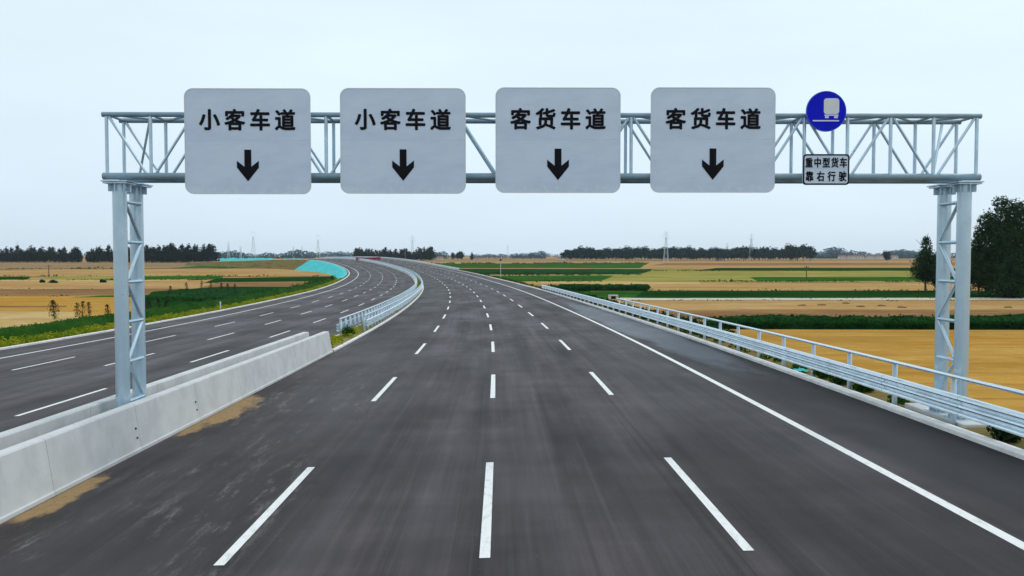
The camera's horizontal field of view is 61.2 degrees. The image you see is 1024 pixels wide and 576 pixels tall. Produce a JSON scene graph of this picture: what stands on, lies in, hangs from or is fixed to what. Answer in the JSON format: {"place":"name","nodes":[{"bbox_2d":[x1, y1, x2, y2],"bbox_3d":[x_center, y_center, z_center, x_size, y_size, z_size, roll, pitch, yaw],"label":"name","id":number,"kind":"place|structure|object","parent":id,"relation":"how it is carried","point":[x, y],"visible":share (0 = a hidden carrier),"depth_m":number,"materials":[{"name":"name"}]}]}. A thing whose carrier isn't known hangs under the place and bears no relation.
{"place":"outdoors","nodes":[
{"label":"outdoors","id":0,"kind":"place"},
{"bbox_2d":[0,276,28,278],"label":"field","id":1,"kind":"structure","parent":0,"point":[17,277],"depth_m":319.59,"materials":[{"name":"green plant"}]},
{"bbox_2d":[0,305,66,306],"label":"field","id":2,"kind":"structure","parent":0,"point":[34,306],"depth_m":139.39,"materials":[{"name":"brown soil"}]},
{"bbox_2d":[0,311,77,327],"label":"field","id":3,"kind":"structure","parent":0,"point":[13,318],"depth_m":114.87,"materials":[{"name":"yellow plant"}]},
{"bbox_2d":[48,300,59,319],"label":"tall weed","id":4,"kind":"object","parent":3,"relation":"on","point":[53,306],"visible":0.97,"depth_m":111.34,"materials":[{"name":"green plant"}]},
{"bbox_2d":[0,296,130,316],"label":"field","id":5,"kind":"structure","parent":0,"point":[98,306],"depth_m":148.24,"materials":[{"name":"yellow plant"}]},
{"bbox_2d":[0,280,167,280],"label":"field","id":6,"kind":"structure","parent":0,"point":[74,280],"depth_m":281.92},
{"bbox_2d":[0,289,177,295],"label":"field","id":7,"kind":"structure","parent":0,"point":[54,292],"depth_m":191.73,"materials":[{"name":"beige plant"}]},
{"bbox_2d":[0,261,213,268],"bbox_3d":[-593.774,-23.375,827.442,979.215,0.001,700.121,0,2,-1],"label":"field","id":8,"kind":"structure","parent":0,"point":[84,264],"depth_m":677.32,"materials":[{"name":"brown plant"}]},
{"bbox_2d":[11,245,22,262],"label":"conifer","id":9,"kind":"object","parent":8,"relation":"on","point":[17,254],"visible":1,"depth_m":929.31,"materials":[{"name":"green plant"}]},
{"bbox_2d":[27,245,35,262],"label":"conifer","id":10,"kind":"object","parent":8,"relation":"on","point":[31,255],"visible":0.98,"depth_m":927.86,"materials":[{"name":"green plant"}]},
{"bbox_2d":[47,247,55,262],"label":"conifer","id":11,"kind":"object","parent":8,"relation":"on","point":[51,253],"visible":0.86,"depth_m":929.80,"materials":[{"name":"green plant"}]},
{"bbox_2d":[58,246,69,262],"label":"conifer","id":12,"kind":"object","parent":8,"relation":"on","point":[63,253],"visible":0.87,"depth_m":932.74,"materials":[{"name":"green plant"}]},
{"bbox_2d":[71,247,83,262],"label":"conifer","id":13,"kind":"object","parent":8,"relation":"on","point":[77,256],"visible":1,"depth_m":927.65,"materials":[{"name":"green plant"}]},
{"bbox_2d":[88,248,96,262],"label":"conifer","id":14,"kind":"object","parent":8,"relation":"on","point":[91,257],"visible":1,"depth_m":920.75,"materials":[{"name":"green plant"}]},
{"bbox_2d":[94,245,103,261],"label":"conifer","id":15,"kind":"object","parent":8,"relation":"on","point":[99,255],"visible":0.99,"depth_m":921.42,"materials":[{"name":"green plant"}]},
{"bbox_2d":[144,245,150,261],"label":"conifer","id":16,"kind":"object","parent":8,"relation":"on","point":[146,252],"visible":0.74,"depth_m":917.16,"materials":[{"name":"green plant"}]},
{"bbox_2d":[146,247,158,262],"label":"conifer","id":17,"kind":"object","parent":8,"relation":"on","point":[152,256],"visible":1,"depth_m":898.21,"materials":[{"name":"green plant"}]},
{"bbox_2d":[158,249,165,261],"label":"conifer","id":18,"kind":"object","parent":8,"relation":"on","point":[161,257],"visible":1,"depth_m":900.14,"materials":[{"name":"green plant"}]},
{"bbox_2d":[163,246,171,262],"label":"conifer","id":19,"kind":"object","parent":8,"relation":"on","point":[167,255],"visible":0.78,"depth_m":914.78,"materials":[{"name":"green plant"}]},
{"bbox_2d":[170,248,178,262],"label":"conifer","id":20,"kind":"object","parent":8,"relation":"on","point":[173,257],"visible":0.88,"depth_m":911.57,"materials":[{"name":"green plant"}]},
{"bbox_2d":[175,244,188,262],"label":"conifer","id":21,"kind":"object","parent":8,"relation":"on","point":[181,253],"visible":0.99,"depth_m":905.57,"materials":[{"name":"green plant"}]},
{"bbox_2d":[189,244,202,261],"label":"conifer","id":22,"kind":"object","parent":8,"relation":"on","point":[195,253],"visible":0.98,"depth_m":913.33,"materials":[{"name":"green plant"}]},
{"bbox_2d":[203,244,215,261],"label":"conifer","id":23,"kind":"object","parent":8,"relation":"on","point":[209,254],"visible":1,"depth_m":902.56,"materials":[{"name":"green plant"}]},
{"bbox_2d":[210,244,221,260],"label":"conifer","id":24,"kind":"object","parent":8,"relation":"on","point":[216,253],"visible":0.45,"depth_m":924.34,"materials":[{"name":"green plant"}]},
{"bbox_2d":[0,280,214,288],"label":"field","id":25,"kind":"structure","parent":0,"point":[178,284],"depth_m":243.86,"materials":[{"name":"beige plant"}]},
{"bbox_2d":[35,274,221,279],"bbox_3d":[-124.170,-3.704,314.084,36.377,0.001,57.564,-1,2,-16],"label":"field","id":26,"kind":"structure","parent":0,"point":[175,277],"depth_m":318.07,"materials":[{"name":"beige plant"}]},
{"bbox_2d":[0,269,333,276],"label":"field","id":27,"kind":"structure","parent":0,"point":[221,272],"depth_m":410.44,"materials":[{"name":"beige plant"}]},
{"bbox_2d":[36,259,348,341],"bbox_3d":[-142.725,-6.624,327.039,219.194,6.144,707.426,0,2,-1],"label":"embankment","id":28,"kind":"structure","parent":0,"point":[292,264],"depth_m":564.51,"materials":[{"name":"plant"}]},
{"bbox_2d":[0,278,335,344],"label":"verge weeds","id":29,"kind":"object","parent":28,"relation":"on","point":[61,325],"visible":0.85,"depth_m":71.06,"materials":[{"name":"green plant"}]},
{"bbox_2d":[0,278,340,347],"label":"flowering weeds","id":30,"kind":"object","parent":28,"relation":"on","point":[54,335],"visible":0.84,"depth_m":74.70,"materials":[{"name":"green plant"}]},
{"bbox_2d":[295,260,346,277],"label":"dust netting","id":31,"kind":"object","parent":28,"relation":"on","point":[325,267],"visible":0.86,"depth_m":423.19,"materials":[{"name":"teal fabric"}]},
{"bbox_2d":[0,259,414,431],"bbox_3d":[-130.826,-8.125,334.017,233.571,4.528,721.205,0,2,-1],"label":"road","id":32,"kind":"structure","parent":0,"point":[83,370],"depth_m":52.17,"materials":[{"name":"grey asphalt"}]},
{"bbox_2d":[0,259,349,349],"bbox_3d":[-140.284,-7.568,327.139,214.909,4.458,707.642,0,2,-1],"label":"kerb","id":33,"kind":"structure","parent":32,"relation":"on","point":[44,341],"depth_m":75.19,"materials":[{"name":"concrete"}]},
{"bbox_2d":[176,266,252,267],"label":"field","id":34,"kind":"structure","parent":0,"point":[211,266],"depth_m":570.01,"materials":[{"name":"plant"}]},
{"bbox_2d":[145,287,287,308],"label":"field","id":35,"kind":"structure","parent":0,"point":[153,294],"depth_m":185.72,"materials":[{"name":"green plant"}]},
{"bbox_2d":[145,287,280,300],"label":"corn crop","id":36,"kind":"object","parent":35,"relation":"on","point":[203,294],"visible":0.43,"depth_m":174.77,"materials":[{"name":"green plant"}]},
{"bbox_2d":[204,281,307,286],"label":"field","id":37,"kind":"structure","parent":0,"point":[262,284],"depth_m":242.93,"materials":[{"name":"plant"}]},
{"bbox_2d":[205,277,328,282],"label":"field","id":38,"kind":"structure","parent":0,"point":[272,279],"depth_m":292.71,"materials":[{"name":"plant"}]},
{"bbox_2d":[332,259,422,348],"bbox_3d":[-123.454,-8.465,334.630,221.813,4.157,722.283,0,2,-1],"label":"median ground","id":39,"kind":"structure","parent":0,"point":[345,339],"depth_m":59.68,"materials":[{"name":"soil"}]},
{"bbox_2d":[0,332,308,449],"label":"concrete barrier","id":40,"kind":"object","parent":39,"relation":"on","point":[21,434],"visible":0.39,"depth_m":21.22,"materials":[{"name":"grey concrete"}]},
{"bbox_2d":[0,331,332,523],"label":"concrete barrier","id":41,"kind":"object","parent":39,"relation":"on","point":[36,471],"visible":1,"depth_m":19.70,"materials":[{"name":"concrete"}]},
{"bbox_2d":[340,324,354,336],"bbox_3d":[-10.107,2.659,53.338,0.977,0.889,0.901,0,2,-1],"label":"shrub","id":42,"kind":"object","parent":39,"relation":"on","point":[347,329],"visible":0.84,"depth_m":53.26,"materials":[{"name":"green plant"}]},
{"bbox_2d":[323,257,416,335],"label":"guardrail","id":43,"kind":"object","parent":39,"relation":"on","point":[354,320],"visible":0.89,"depth_m":78.31,"materials":[{"name":"metal"}]},
{"bbox_2d":[331,277,421,347],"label":"median plants","id":44,"kind":"object","parent":39,"relation":"on","point":[357,330],"visible":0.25,"depth_m":55.35,"materials":[{"name":"green plant"}]},
{"bbox_2d":[340,257,422,330],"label":"guardrail","id":45,"kind":"object","parent":39,"relation":"on","point":[401,303],"visible":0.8,"depth_m":77.85,"materials":[{"name":"metal"}]},
{"bbox_2d":[0,256,955,524],"bbox_3d":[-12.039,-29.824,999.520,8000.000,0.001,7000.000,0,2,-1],"label":"ground","id":46,"kind":"structure","parent":0,"point":[450,256],"depth_m":342.66,"materials":[{"name":"brown soil"}]},
{"bbox_2d":[219,258,273,260],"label":"covered heap","id":47,"kind":"object","parent":46,"relation":"on","point":[234,259],"visible":0.84,"depth_m":1226.95,"materials":[{"name":"teal fabric"}]},
{"bbox_2d":[292,275,335,286],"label":"verge weeds","id":48,"kind":"object","parent":46,"relation":"on","point":[317,278],"visible":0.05,"depth_m":236.66,"materials":[{"name":"green plant"}]},
{"bbox_2d":[218,249,561,258],"bbox_3d":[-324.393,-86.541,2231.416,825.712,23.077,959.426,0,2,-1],"label":"distant wood","id":49,"kind":"object","parent":46,"relation":"on","point":[303,255],"visible":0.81,"depth_m":1937.83,"materials":[{"name":"green plant"}]},
{"bbox_2d":[0,261,1021,321],"bbox_3d":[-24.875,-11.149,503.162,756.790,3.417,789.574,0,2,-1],"label":"field margin growth","id":50,"kind":"object","parent":46,"relation":"on","point":[809,281],"visible":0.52,"depth_m":276.44,"materials":[{"name":"green plant"}]},
{"bbox_2d":[83,246,955,258],"bbox_3d":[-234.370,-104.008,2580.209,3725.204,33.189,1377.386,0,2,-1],"label":"distant wood","id":51,"kind":"object","parent":46,"relation":"on","point":[831,253],"visible":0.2,"depth_m":1987.91,"materials":[{"name":"green plant"}]},
{"bbox_2d":[459,269,651,273],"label":"corn crop","id":52,"kind":"object","parent":46,"relation":"on","point":[568,271],"visible":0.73,"depth_m":404.84,"materials":[{"name":"green plant"}]},
{"bbox_2d":[706,313,1023,329],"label":"corn crop","id":53,"kind":"object","parent":46,"relation":"on","point":[922,322],"visible":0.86,"depth_m":98.57,"materials":[{"name":"green plant"}]},
{"bbox_2d":[0,258,1023,575],"bbox_3d":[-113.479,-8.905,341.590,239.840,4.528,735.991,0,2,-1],"label":"road","id":54,"kind":"structure","parent":0,"point":[588,480],"depth_m":17.09,"materials":[{"name":"grey asphalt"}]},
{"bbox_2d":[326,258,423,352],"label":"kerb","id":55,"kind":"structure","parent":54,"relation":"on","point":[360,335],"depth_m":60.25,"materials":[{"name":"concrete"}]},
{"bbox_2d":[0,258,1023,564],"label":"lane markings","id":56,"kind":"object","parent":54,"relation":"on","point":[486,526],"visible":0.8,"depth_m":16.03,"materials":[{"name":"paint"}]},
{"bbox_2d":[245,258,1023,459],"bbox_3d":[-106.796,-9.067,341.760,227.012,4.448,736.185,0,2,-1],"label":"kerb","id":57,"kind":"structure","parent":54,"relation":"on","point":[1008,449],"depth_m":25.00,"materials":[{"name":"concrete"}]},
{"bbox_2d":[0,0,1023,255],"label":"sky","id":58,"kind":"structure","parent":0,"point":[64,64],"materials":[{"name":"white"}]},
{"bbox_2d":[432,263,647,267],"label":"field","id":59,"kind":"structure","parent":0,"point":[568,265],"depth_m":687.57,"materials":[{"name":"green plant"}]},
{"bbox_2d":[497,275,611,280],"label":"field","id":60,"kind":"structure","parent":0,"point":[563,277],"depth_m":323.84,"materials":[{"name":"plant"}]},
{"bbox_2d":[573,291,642,297],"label":"field","id":61,"kind":"structure","parent":0,"point":[623,294],"depth_m":189.82,"materials":[{"name":"green plant"}]},
{"bbox_2d":[540,281,699,283],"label":"field","id":62,"kind":"structure","parent":0,"point":[565,282],"depth_m":265.13,"materials":[{"name":"beige plant"}]},
{"bbox_2d":[407,258,955,261],"bbox_3d":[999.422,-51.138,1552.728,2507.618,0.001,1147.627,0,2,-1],"label":"field","id":63,"kind":"structure","parent":0,"point":[587,260],"depth_m":1280.91,"materials":[{"name":"green plant"}]},
{"bbox_2d":[426,247,433,259],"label":"conifer","id":64,"kind":"object","parent":63,"relation":"on","point":[429,254],"visible":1,"depth_m":1254.34,"materials":[{"name":"green plant"}]},
{"bbox_2d":[572,249,582,258],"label":"broadleaf tree","id":65,"kind":"object","parent":63,"relation":"on","point":[577,254],"visible":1,"depth_m":1152.23,"materials":[{"name":"green plant"}]},
{"bbox_2d":[582,246,593,260],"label":"broadleaf tree","id":66,"kind":"object","parent":63,"relation":"on","point":[589,252],"visible":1,"depth_m":1189.54,"materials":[{"name":"green plant"}]},
{"bbox_2d":[614,247,628,257],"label":"broadleaf tree","id":67,"kind":"object","parent":63,"relation":"on","point":[621,253],"visible":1,"depth_m":1159.66,"materials":[{"name":"green plant"}]},
{"bbox_2d":[632,246,643,257],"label":"broadleaf tree","id":68,"kind":"object","parent":63,"relation":"on","point":[638,252],"visible":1,"depth_m":1149.67,"materials":[{"name":"green plant"}]},
{"bbox_2d":[642,249,654,258],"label":"broadleaf tree","id":69,"kind":"object","parent":63,"relation":"on","point":[648,254],"visible":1,"depth_m":1151.09,"materials":[{"name":"green plant"}]},
{"bbox_2d":[674,250,683,258],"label":"broadleaf tree","id":70,"kind":"object","parent":63,"relation":"on","point":[679,254],"visible":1,"depth_m":1139.52,"materials":[{"name":"green plant"}]},
{"bbox_2d":[706,247,714,258],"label":"broadleaf tree","id":71,"kind":"object","parent":63,"relation":"on","point":[710,253],"visible":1,"depth_m":1143.26,"materials":[{"name":"green plant"}]},
{"bbox_2d":[719,249,729,260],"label":"broadleaf tree","id":72,"kind":"object","parent":63,"relation":"on","point":[724,254],"visible":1,"depth_m":1143.24,"materials":[{"name":"green plant"}]},
{"bbox_2d":[736,248,749,260],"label":"broadleaf tree","id":73,"kind":"object","parent":63,"relation":"on","point":[743,254],"visible":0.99,"depth_m":1152.88,"materials":[{"name":"green plant"}]},
{"bbox_2d":[784,242,794,258],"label":"broadleaf tree","id":74,"kind":"object","parent":63,"relation":"on","point":[788,251],"visible":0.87,"depth_m":1110.09,"materials":[{"name":"green plant"}]},
{"bbox_2d":[790,244,805,260],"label":"broadleaf tree","id":75,"kind":"object","parent":63,"relation":"on","point":[797,253],"visible":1,"depth_m":1101.60,"materials":[{"name":"green plant"}]},
{"bbox_2d":[807,246,816,260],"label":"broadleaf tree","id":76,"kind":"object","parent":63,"relation":"on","point":[812,254],"visible":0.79,"depth_m":1130.08,"materials":[{"name":"green plant"}]},
{"bbox_2d":[421,261,955,268],"bbox_3d":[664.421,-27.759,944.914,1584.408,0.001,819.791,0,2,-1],"label":"field","id":77,"kind":"structure","parent":0,"point":[647,266],"depth_m":688.21,"materials":[{"name":"plant"}]},
{"bbox_2d":[798,244,809,257],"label":"broadleaf tree","id":78,"kind":"object","parent":77,"relation":"on","point":[805,250],"visible":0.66,"depth_m":1117.12,"materials":[{"name":"green plant"}]},
{"bbox_2d":[406,260,1023,448],"bbox_3d":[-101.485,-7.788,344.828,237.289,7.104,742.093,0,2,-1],"label":"embankment","id":79,"kind":"structure","parent":0,"point":[878,394],"depth_m":28.98,"materials":[{"name":"soil"}]},
{"bbox_2d":[322,256,458,269],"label":"guardrail","id":80,"kind":"object","parent":79,"relation":"on","point":[417,261],"visible":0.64,"depth_m":419.05,"materials":[{"name":"metal"}]},
{"bbox_2d":[101,112,987,427],"bbox_3d":[0.917,-0.091,21.850,21.581,8.368,3.000,0,2,-1],"label":"sign gantry","id":81,"kind":"object","parent":79,"relation":"on","point":[945,188],"visible":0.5,"depth_m":21.14,"materials":[{"name":"metal"}]},
{"bbox_2d":[184,88,310,193],"bbox_3d":[-6.310,-3.504,20.747,2.999,2.511,0.181,0,2,-1],"label":"lane sign","id":82,"kind":"object","parent":81,"relation":"attached to","point":[247,140],"visible":1,"depth_m":20.67,"materials":[{"name":"metal"}]},
{"bbox_2d":[340,88,465,193],"bbox_3d":[-2.607,-3.519,20.790,2.999,2.511,0.181,0,2,-1],"label":"lane sign","id":83,"kind":"object","parent":81,"relation":"attached to","point":[402,140],"visible":1,"depth_m":20.71,"materials":[{"name":"metal"}]},
{"bbox_2d":[495,87,620,192],"bbox_3d":[1.103,-3.543,20.833,2.999,2.511,0.181,0,2,-1],"label":"lane sign","id":84,"kind":"object","parent":81,"relation":"attached to","point":[557,139],"visible":1,"depth_m":20.75,"materials":[{"name":"metal"}]},
{"bbox_2d":[650,87,775,192],"bbox_3d":[4.827,-3.554,20.877,2.999,2.511,0.181,0,2,-1],"label":"lane sign","id":85,"kind":"object","parent":81,"relation":"attached to","point":[712,139],"visible":1,"depth_m":20.80,"materials":[{"name":"metal"}]},
{"bbox_2d":[802,154,849,184],"bbox_3d":[7.565,-2.858,20.941,1.128,0.742,0.190,0,2,-1],"label":"plate sign","id":86,"kind":"object","parent":81,"relation":"attached to","point":[825,169],"visible":1,"depth_m":20.85,"materials":[{"name":"metal"}]},
{"bbox_2d":[806,91,845,131],"bbox_3d":[7.549,-4.249,20.899,0.971,0.971,0.208,0,2,-1],"label":"round sign","id":87,"kind":"object","parent":81,"relation":"attached to","point":[825,111],"visible":1,"depth_m":20.80,"materials":[{"name":"metal"}]},
{"bbox_2d":[547,285,736,337],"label":"verge weeds","id":88,"kind":"object","parent":79,"relation":"on","point":[695,321],"visible":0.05,"depth_m":63.51,"materials":[{"name":"green plant"}]},
{"bbox_2d":[457,269,909,404],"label":"verge weeds","id":89,"kind":"object","parent":79,"relation":"on","point":[797,366],"visible":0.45,"depth_m":41.46,"materials":[{"name":"green plant"}]},
{"bbox_2d":[541,285,1023,436],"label":"guardrail","id":90,"kind":"object","parent":79,"relation":"on","point":[953,403],"visible":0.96,"depth_m":25.69,"materials":[{"name":"metal"}]},
{"bbox_2d":[831,375,846,384],"bbox_3d":[10.743,2.875,28.264,0.751,0.654,0.739,0,2,-1],"label":"shrub","id":91,"kind":"object","parent":79,"relation":"on","point":[837,380],"visible":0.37,"depth_m":28.11,"materials":[{"name":"green plant"}]},
{"bbox_2d":[851,382,874,392],"bbox_3d":[10.792,2.951,26.503,0.758,0.644,0.738,0,2,-1],"label":"shrub","id":92,"kind":"object","parent":79,"relation":"on","point":[861,388],"visible":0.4,"depth_m":26.41,"materials":[{"name":"green plant"}]},
{"bbox_2d":[986,425,1023,442],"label":"shrub","id":93,"kind":"object","parent":79,"relation":"on","point":[1001,435],"visible":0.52,"depth_m":18.86,"materials":[{"name":"green plant"}]},
{"bbox_2d":[591,269,989,281],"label":"field","id":94,"kind":"structure","parent":0,"point":[675,275],"depth_m":355.95,"materials":[{"name":"beige plant"}]},
{"bbox_2d":[603,282,995,290],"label":"field","id":95,"kind":"structure","parent":0,"point":[743,286],"depth_m":232.02,"materials":[{"name":"plant"}]},
{"bbox_2d":[546,283,650,290],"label":"corn crop","id":96,"kind":"object","parent":95,"relation":"on","point":[606,287],"visible":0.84,"depth_m":204.12,"materials":[{"name":"green plant"}]},
{"bbox_2d":[695,268,910,270],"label":"field","id":97,"kind":"structure","parent":0,"point":[811,269],"depth_m":501.02,"materials":[{"name":"plant"}]},
{"bbox_2d":[650,262,971,265],"bbox_3d":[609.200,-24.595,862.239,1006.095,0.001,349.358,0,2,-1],"label":"field","id":98,"kind":"structure","parent":0,"point":[686,264],"depth_m":756.90,"materials":[{"name":"plant"}]},
{"bbox_2d":[882,250,890,259],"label":"round tree","id":99,"kind":"object","parent":98,"relation":"on","point":[886,255],"visible":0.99,"depth_m":931.46,"materials":[{"name":"green plant"}]},
{"bbox_2d":[620,297,1023,299],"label":"path","id":100,"kind":"structure","parent":0,"point":[989,298],"depth_m":167.53,"materials":[{"name":"beige soil"}]},
{"bbox_2d":[627,300,1023,309],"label":"field","id":101,"kind":"structure","parent":0,"point":[812,305],"depth_m":147.49,"materials":[{"name":"beige plant"}]},
{"bbox_2d":[634,290,1023,297],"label":"field","id":102,"kind":"structure","parent":0,"point":[762,294],"depth_m":184.88,"materials":[{"name":"plant"}]},
{"bbox_2d":[907,233,935,290],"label":"conical tree","id":103,"kind":"object","parent":102,"relation":"on","point":[919,269],"visible":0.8,"depth_m":200.46,"materials":[{"name":"green plant"}]},
{"bbox_2d":[926,252,952,288],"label":"round tree","id":104,"kind":"object","parent":102,"relation":"on","point":[932,277],"visible":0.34,"depth_m":198.11,"materials":[{"name":"green plant"}]},
{"bbox_2d":[970,239,992,294],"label":"broadleaf tree","id":105,"kind":"object","parent":102,"relation":"on","point":[972,279],"visible":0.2,"depth_m":179.79,"materials":[{"name":"green plant"}]},
{"bbox_2d":[971,196,1023,296],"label":"broadleaf tree","id":106,"kind":"object","parent":102,"relation":"on","point":[995,232],"visible":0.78,"depth_m":171.71,"materials":[{"name":"green plant"}]},
{"bbox_2d":[984,246,1023,297],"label":"round tree","id":107,"kind":"object","parent":102,"relation":"on","point":[1008,284],"visible":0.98,"depth_m":167.90,"materials":[{"name":"green plant"}]},
{"bbox_2d":[652,300,1023,317],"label":"field","id":108,"kind":"structure","parent":0,"point":[723,313],"depth_m":127.20,"materials":[{"name":"plant"}]},
{"bbox_2d":[750,277,953,280],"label":"field","id":109,"kind":"structure","parent":0,"point":[833,278],"depth_m":310.83,"materials":[{"name":"plant"}]},
{"bbox_2d":[723,329,1023,412],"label":"field","id":110,"kind":"structure","parent":0,"point":[996,357],"depth_m":75.75,"materials":[{"name":"yellow plant"}]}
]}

